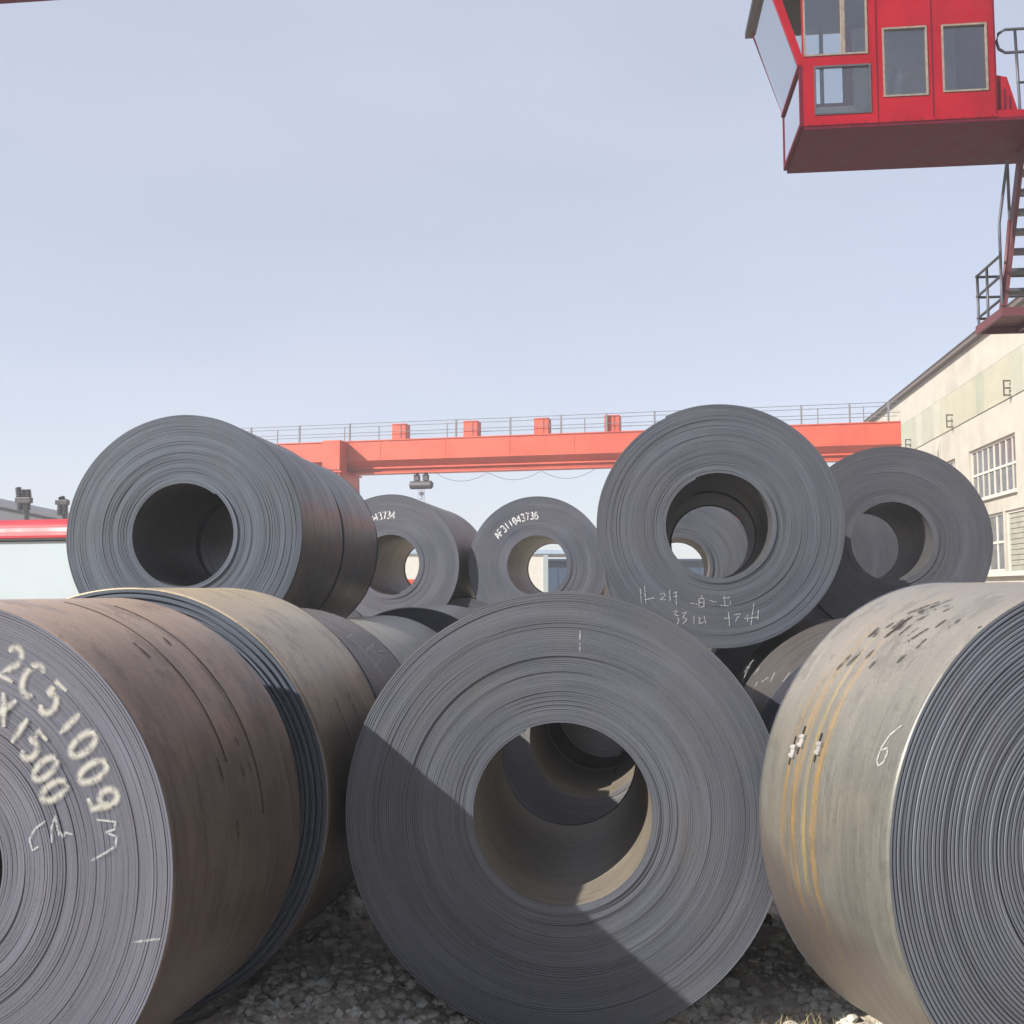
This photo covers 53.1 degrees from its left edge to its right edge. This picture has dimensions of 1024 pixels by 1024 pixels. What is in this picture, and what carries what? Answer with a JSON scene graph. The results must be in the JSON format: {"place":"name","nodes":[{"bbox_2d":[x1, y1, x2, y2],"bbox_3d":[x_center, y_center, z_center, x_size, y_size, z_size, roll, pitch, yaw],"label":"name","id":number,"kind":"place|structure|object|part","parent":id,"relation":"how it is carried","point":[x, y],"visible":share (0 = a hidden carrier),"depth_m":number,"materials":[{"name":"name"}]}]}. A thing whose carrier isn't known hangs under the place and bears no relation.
{"place":"outdoors","nodes":[
{"label":"outdoors","id":0,"kind":"place"},
{"bbox_2d":[15,487,32,519],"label":"insulator rack","id":1,"kind":"object","parent":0,"point":[24,496],"visible":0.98,"depth_m":40.07,"materials":[{"name":"grey metal"}]},
{"bbox_2d":[0,499,68,519],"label":"grey roofed shed","id":2,"kind":"structure","parent":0,"point":[9,510],"depth_m":44.27,"materials":[{"name":"white metal"}]},
{"bbox_2d":[55,496,69,518],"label":"insulator rack","id":3,"kind":"object","parent":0,"point":[62,503],"visible":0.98,"depth_m":41.05,"materials":[{"name":"grey metal"}]},
{"bbox_2d":[0,0,1023,558],"label":"sky","id":4,"kind":"structure","parent":0,"point":[248,214],"materials":[{"name":"blue"}]},
{"bbox_2d":[170,879,882,1023],"bbox_3d":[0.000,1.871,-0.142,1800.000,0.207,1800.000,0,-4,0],"label":"ground","id":5,"kind":"structure","parent":0,"point":[221,1010],"depth_m":4.98,"materials":[{"name":"grey gravel"}]},
{"bbox_2d":[0,0,52,3],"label":"overhead crane","id":6,"kind":"object","parent":5,"relation":"on","point":[10,1],"depth_m":17.64,"materials":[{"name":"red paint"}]},
{"bbox_2d":[745,0,1023,173],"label":"crane cab","id":7,"kind":"object","parent":6,"relation":"hanging from","point":[924,85],"visible":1,"depth_m":15.47,"materials":[{"name":"red paint"}]},
{"bbox_3d":[4.984,-7.355,16.863,0.927,1.394,0.043,0,-4,6],"label":"window frame","id":8,"kind":"part","parent":7,"relation":"part of","materials":[{"name":"grey metal"}]},
{"bbox_3d":[4.811,-7.476,15.266,0.927,1.394,0.043,0,-4,6],"label":"window frame","id":9,"kind":"part","parent":7,"relation":"part of","materials":[{"name":"beige metal"}]},
{"bbox_3d":[4.893,-6.252,15.163,0.819,0.751,0.043,0,-4,6],"label":"window frame","id":10,"kind":"part","parent":7,"relation":"part of","materials":[{"name":"grey metal"}]},
{"bbox_3d":[5.790,-6.636,15.092,0.639,1.059,0.043,0,-4,6],"label":"window frame","id":11,"kind":"part","parent":7,"relation":"part of","materials":[{"name":"beige metal"}]},
{"bbox_3d":[6.633,-6.654,15.002,0.639,1.029,0.043,0,-4,6],"label":"window frame","id":12,"kind":"part","parent":7,"relation":"part of","materials":[{"name":"beige metal"}]},
{"bbox_2d":[975,147,1023,334],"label":"access stair","id":13,"kind":"object","parent":6,"relation":"attached to","point":[1003,319],"visible":1,"depth_m":15.71,"materials":[{"name":"red metal"}]},
{"bbox_2d":[0,519,78,598],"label":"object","id":14,"kind":"object","parent":5,"relation":"on","point":[34,563],"visible":0.02,"depth_m":12.32,"materials":[{"name":"red metal"}]},
{"bbox_2d":[0,541,78,598],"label":"wall","id":15,"kind":"structure","parent":14,"relation":"in","point":[37,569],"depth_m":12.32,"materials":[{"name":"white paint"}]},
{"bbox_2d":[68,587,376,1021],"bbox_3d":[-1.694,1.359,5.129,1.952,1.961,1.029,-1,-4,8],"label":"steel coil","id":16,"kind":"object","parent":5,"relation":"on","point":[307,669],"visible":0.18,"depth_m":4.67,"materials":[{"name":"grey"}]},
{"bbox_2d":[314,971,330,981],"bbox_3d":[-0.908,2.232,4.920,0.082,0.034,0.031,3,-5,-34],"label":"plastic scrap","id":17,"kind":"object","parent":5,"relation":"on","point":[321,977],"visible":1,"depth_m":4.91,"materials":[{"name":"grey plastic"}]},
{"bbox_2d":[301,608,400,696],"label":"steel coil","id":18,"kind":"object","parent":5,"relation":"on","point":[377,660],"visible":0.02,"depth_m":6.35,"materials":[{"name":"grey metal"}]},
{"bbox_2d":[340,895,362,912],"bbox_3d":[-0.942,2.307,6.027,0.116,0.110,0.120,3,-5,-37],"label":"stone","id":19,"kind":"object","parent":5,"relation":"on","point":[350,903],"visible":0.94,"depth_m":5.99,"materials":[{"name":"grey stone"}]},
{"bbox_2d":[347,600,367,617],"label":"steel coil","id":20,"kind":"object","parent":5,"relation":"on","point":[354,614],"depth_m":13.26,"materials":[{"name":"grey metal"}]},
{"bbox_2d":[355,494,476,616],"bbox_3d":[-1.419,0.770,14.418,1.835,1.837,2.306,-1,-4,8],"label":"steel coil","id":21,"kind":"object","parent":20,"relation":"on","point":[439,540],"visible":0.57,"depth_m":13.29,"materials":[{"name":"grey metal"}]},
{"bbox_2d":[345,615,437,664],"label":"steel coil","id":22,"kind":"object","parent":5,"relation":"on","point":[402,639],"visible":0.05,"depth_m":7.74,"materials":[{"name":"grey metal"}]},
{"bbox_2d":[374,605,472,631],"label":"steel coil","id":23,"kind":"object","parent":5,"relation":"on","point":[437,618],"visible":0.01,"depth_m":9.11,"materials":[{"name":"grey metal"}]},
{"bbox_2d":[449,598,488,609],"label":"steel coil","id":24,"kind":"object","parent":5,"relation":"on","point":[472,603],"visible":0.02,"depth_m":13.24,"materials":[{"name":"grey metal"}]},
{"bbox_2d":[469,496,607,603],"bbox_3d":[0.473,0.778,14.320,1.793,1.797,2.306,-1,-4,7],"label":"steel coil","id":25,"kind":"object","parent":24,"relation":"on","point":[511,538],"visible":0.66,"depth_m":13.24,"materials":[{"name":"grey metal"}]},
{"bbox_2d":[405,550,565,591],"bbox_3d":[-1.424,3.252,39.878,7.200,3.381,4.180,0,-4,0],"label":"white hut","id":26,"kind":"object","parent":5,"relation":"on","point":[538,568],"visible":0.21,"depth_m":37.94,"materials":[{"name":"white paint"}]},
{"bbox_2d":[346,591,772,1023],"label":"steel coil","id":27,"kind":"object","parent":5,"relation":"on","point":[483,890],"visible":0.98,"depth_m":4.42,"materials":[{"name":"grey metal"}]},
{"bbox_2d":[503,723,634,824],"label":"steel coil","id":28,"kind":"object","parent":5,"relation":"on","point":[548,779],"visible":0.13,"depth_m":7.46,"materials":[{"name":"grey metal"}]},
{"bbox_2d":[241,401,900,519],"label":"gantry crane","id":29,"kind":"object","parent":5,"relation":"on","point":[542,448],"visible":0.55,"depth_m":49.13,"materials":[{"name":"red paint"}]},
{"bbox_2d":[409,473,433,499],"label":"electric hoist","id":30,"kind":"object","parent":29,"relation":"hanging from","point":[418,484],"visible":0.99,"depth_m":50.36,"materials":[{"name":"grey metal"}]},
{"bbox_2d":[548,723,630,768],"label":"steel coil","id":31,"kind":"object","parent":5,"relation":"on","point":[584,746],"visible":0.03,"depth_m":8.71,"materials":[{"name":"grey metal"}]},
{"bbox_2d":[667,492,754,572],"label":"steel coil","id":32,"kind":"object","parent":31,"relation":"on","point":[737,509],"visible":0.06,"depth_m":9.73,"materials":[{"name":"grey metal"}]},
{"bbox_2d":[597,404,844,647],"bbox_3d":[1.630,0.151,8.246,1.801,1.803,1.448,-1,-4,9],"label":"steel coil","id":33,"kind":"object","parent":31,"relation":"on","point":[773,476],"visible":0.98,"depth_m":7.55,"materials":[{"name":"metal"}]},
{"bbox_2d":[548,559,703,595],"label":"blue shed","id":34,"kind":"structure","parent":5,"relation":"on","point":[557,569],"depth_m":59.91,"materials":[{"name":"blue metal"}]},
{"bbox_2d":[720,1013,732,1021],"bbox_3d":[0.967,2.281,4.610,0.061,0.052,0.048,0,-4,0],"label":"stone","id":35,"kind":"object","parent":5,"relation":"on","point":[725,1017],"visible":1,"depth_m":4.60,"materials":[{"name":"grey stone"}]},
{"bbox_2d":[763,913,771,925],"bbox_3d":[1.363,2.228,5.618,0.120,0.098,0.098,0,-4,0],"label":"stone","id":36,"kind":"object","parent":5,"relation":"on","point":[768,918],"visible":0.31,"depth_m":5.58,"materials":[{"name":"grey stone"}]},
{"bbox_2d":[708,604,833,679],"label":"steel coil","id":37,"kind":"object","parent":5,"relation":"on","point":[734,660],"visible":0.05,"depth_m":10.20,"materials":[{"name":"grey metal"}]},
{"bbox_2d":[818,446,992,618],"bbox_3d":[3.834,0.346,10.764,1.878,1.884,1.506,-1,-4,8],"label":"steel coil","id":38,"kind":"object","parent":37,"relation":"on","point":[930,510],"visible":0.57,"depth_m":10.04,"materials":[{"name":"grey metal"}]},
{"bbox_2d":[738,619,834,687],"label":"steel coil","id":39,"kind":"object","parent":5,"relation":"on","point":[764,650],"visible":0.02,"depth_m":8.37,"materials":[{"name":"grey metal"}]},
{"bbox_2d":[735,618,843,846],"bbox_3d":[2.028,1.407,5.424,1.672,1.676,1.160,-1,-4,8],"label":"steel coil","id":40,"kind":"object","parent":5,"relation":"on","point":[768,683],"visible":0.07,"depth_m":5.41,"materials":[{"name":"grey metal"}]},
{"bbox_2d":[732,998,866,1023],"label":"dry grass","id":41,"kind":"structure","parent":5,"relation":"on","point":[789,1019],"depth_m":4.45,"materials":[{"name":"plant"}]},
{"bbox_2d":[759,581,1023,1023],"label":"steel coil","id":42,"kind":"object","parent":5,"relation":"on","point":[891,811],"visible":1,"depth_m":3.56,"materials":[{"name":"grey metal"}]},
{"bbox_2d":[864,297,1023,581],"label":"factory building","id":43,"kind":"structure","parent":5,"relation":"on","point":[960,406],"depth_m":39.97,"materials":[{"name":"white paint"}]},
{"bbox_2d":[947,459,954,466],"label":"window","id":44,"kind":"structure","parent":43,"relation":"in","point":[952,462],"depth_m":44.53,"materials":[{"name":"white paint"}]},
{"bbox_2d":[971,433,1017,500],"bbox_3d":[18.344,-1.578,39.125,0.320,2.160,5.653,-1,-4,8],"label":"window","id":45,"kind":"structure","parent":43,"relation":"in","point":[993,464],"depth_m":38.99,"materials":[{"name":"white paint"}]},
{"bbox_2d":[989,512,1004,571],"bbox_3d":[18.442,1.157,38.827,0.100,2.200,2.171,-1,-4,8],"label":"window","id":46,"kind":"structure","parent":43,"relation":"in","point":[998,561],"depth_m":38.82,"materials":[{"name":"white glass"}]},
{"bbox_3d":[-1.530,2.118,3.735,0.200,0.260,0.730,-1,-4,12],"label":"timber skid","id":47,"kind":"object","parent":5,"relation":"on","visible":0},
{"bbox_2d":[0,598,300,1023],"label":"steel coil","id":48,"kind":"object","parent":47,"relation":"on","point":[150,814],"visible":1,"depth_m":3.29,"materials":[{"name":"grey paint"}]},
{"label":"steel coil","id":49,"kind":"object","parent":5,"relation":"on","visible":0},
{"bbox_2d":[66,415,341,609],"bbox_3d":[-2.397,0.213,8.210,1.806,1.802,1.229,0,-4,5],"label":"steel coil","id":50,"kind":"object","parent":49,"relation":"on","point":[148,496],"visible":0.72,"depth_m":7.66,"materials":[{"name":"grey metal"}]},
{"bbox_2d":[197,458,377,617],"bbox_3d":[-2.283,0.331,9.597,1.791,1.795,1.377,0,-4,5],"label":"steel coil","id":51,"kind":"object","parent":49,"relation":"on","point":[353,580],"visible":0.12,"depth_m":9.36,"materials":[{"name":"grey metal"}]},
{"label":"steel coil","id":52,"kind":"object","parent":5,"relation":"on","visible":0},
{"bbox_2d":[603,506,747,599],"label":"steel coil","id":53,"kind":"object","parent":52,"relation":"on","point":[715,538],"visible":0.26,"depth_m":11.56,"materials":[{"name":"grey metal"}]},
{"bbox_2d":[741,514,898,577],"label":"steel coil","id":54,"kind":"object","parent":52,"relation":"on","point":[874,544],"visible":0.12,"depth_m":12.65,"materials":[{"name":"grey metal"}]}
]}

